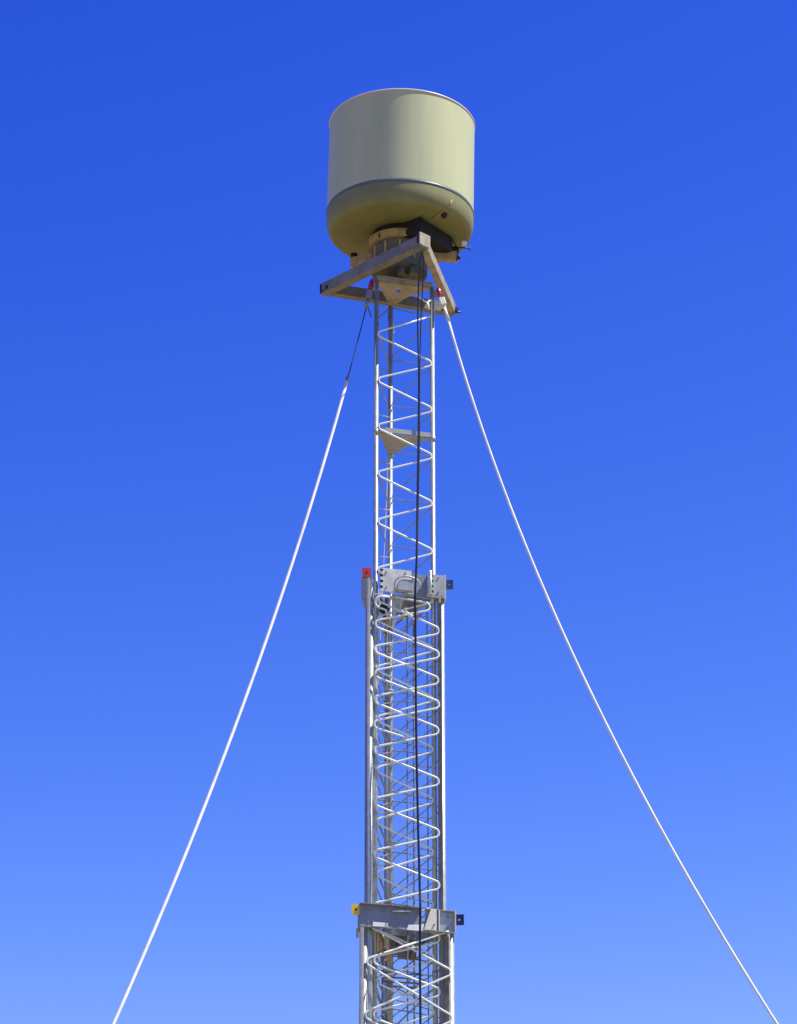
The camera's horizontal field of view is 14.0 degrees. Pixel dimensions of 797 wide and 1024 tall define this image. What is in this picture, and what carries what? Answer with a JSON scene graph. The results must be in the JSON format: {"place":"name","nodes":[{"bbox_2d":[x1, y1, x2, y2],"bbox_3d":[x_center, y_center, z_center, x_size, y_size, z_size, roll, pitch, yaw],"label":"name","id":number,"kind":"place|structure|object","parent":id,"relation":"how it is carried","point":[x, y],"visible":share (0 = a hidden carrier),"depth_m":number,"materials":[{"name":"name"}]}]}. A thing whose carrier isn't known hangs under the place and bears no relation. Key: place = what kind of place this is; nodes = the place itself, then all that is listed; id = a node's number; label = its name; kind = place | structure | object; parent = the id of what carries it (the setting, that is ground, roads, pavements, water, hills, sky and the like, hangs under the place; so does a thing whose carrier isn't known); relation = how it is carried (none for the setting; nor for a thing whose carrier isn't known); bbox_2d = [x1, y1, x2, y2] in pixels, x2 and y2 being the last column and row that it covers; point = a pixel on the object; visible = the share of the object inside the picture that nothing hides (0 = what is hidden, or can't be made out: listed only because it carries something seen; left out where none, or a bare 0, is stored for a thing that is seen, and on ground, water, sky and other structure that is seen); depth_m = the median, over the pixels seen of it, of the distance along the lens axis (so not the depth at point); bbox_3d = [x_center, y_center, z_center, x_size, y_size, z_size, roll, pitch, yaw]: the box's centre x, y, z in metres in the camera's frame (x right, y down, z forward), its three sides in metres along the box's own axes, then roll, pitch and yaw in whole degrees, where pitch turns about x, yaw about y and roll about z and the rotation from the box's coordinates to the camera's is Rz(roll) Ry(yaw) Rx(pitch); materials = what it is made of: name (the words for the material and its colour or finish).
{"place":"outdoors","nodes":[
{"label":"outdoors","id":0,"kind":"place"},
{"bbox_2d":[0,0,796,1023],"label":"sky","id":1,"kind":"structure","parent":0,"point":[175,364],"materials":[{"name":"blue"}]},
{"label":"ground","id":2,"kind":"structure","parent":0,"visible":0},
{"bbox_2d":[351,275,463,1023],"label":"lattice mast","id":3,"kind":"object","parent":2,"relation":"on","point":[395,923],"visible":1,"depth_m":36.89,"materials":[{"name":"metal"}]},
{"bbox_2d":[112,279,374,1023],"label":"guy rope","id":4,"kind":"object","parent":3,"relation":"attached to","point":[371,287],"visible":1,"depth_m":35.48,"materials":[{"name":"fabric"}]},
{"bbox_2d":[358,319,394,1023],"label":"guy rope","id":5,"kind":"object","parent":3,"relation":"attached to","point":[383,556],"visible":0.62,"depth_m":39.36,"materials":[{"name":"metal"}]},
{"bbox_2d":[320,223,460,316],"bbox_3d":[0.240,-3.008,39.590,1.660,0.780,1.797,21,-31,-39],"label":"mounting frame","id":6,"kind":"object","parent":3,"relation":"attached to","point":[392,252],"visible":0.93,"depth_m":39.29,"materials":[{"name":"metal"}]},
{"bbox_2d":[326,88,474,262],"bbox_3d":[0.028,-3.981,39.896,1.820,1.921,1.820,1,-23,0],"label":"radar drum","id":7,"kind":"object","parent":6,"relation":"on","point":[404,157],"visible":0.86,"depth_m":39.28,"materials":[{"name":"paint"}]},
{"bbox_2d":[414,250,425,1023],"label":"feed cable","id":8,"kind":"object","parent":6,"relation":"attached to","point":[414,605],"visible":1,"depth_m":37.18,"materials":[{"name":"black rubber"}]},
{"bbox_2d":[415,251,424,1023],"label":"feed cable","id":9,"kind":"object","parent":6,"relation":"attached to","point":[416,642],"visible":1,"depth_m":37.03,"materials":[{"name":"black rubber"}]},
{"bbox_2d":[406,617,407,1021],"bbox_3d":[0.098,8.077,34.501,0.024,15.300,0.018,0,-24,0],"label":"hoist rope","id":10,"kind":"object","parent":3,"relation":"hanging from","point":[407,780],"visible":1,"depth_m":36.81,"materials":[{"name":"metal"}]},
{"bbox_2d":[413,618,414,1023],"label":"hoist rope","id":11,"kind":"object","parent":3,"relation":"hanging from","point":[413,816],"visible":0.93,"depth_m":36.71,"materials":[{"name":"metal"}]},
{"bbox_2d":[426,599,428,1023],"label":"hoist rope","id":12,"kind":"object","parent":3,"relation":"hanging from","point":[427,797],"visible":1,"depth_m":36.55,"materials":[{"name":"metal"}]},
{"bbox_2d":[434,287,777,1023],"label":"guy rope","id":13,"kind":"object","parent":3,"relation":"attached to","point":[438,293],"visible":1,"depth_m":36.56,"materials":[{"name":"fabric"}]}
]}

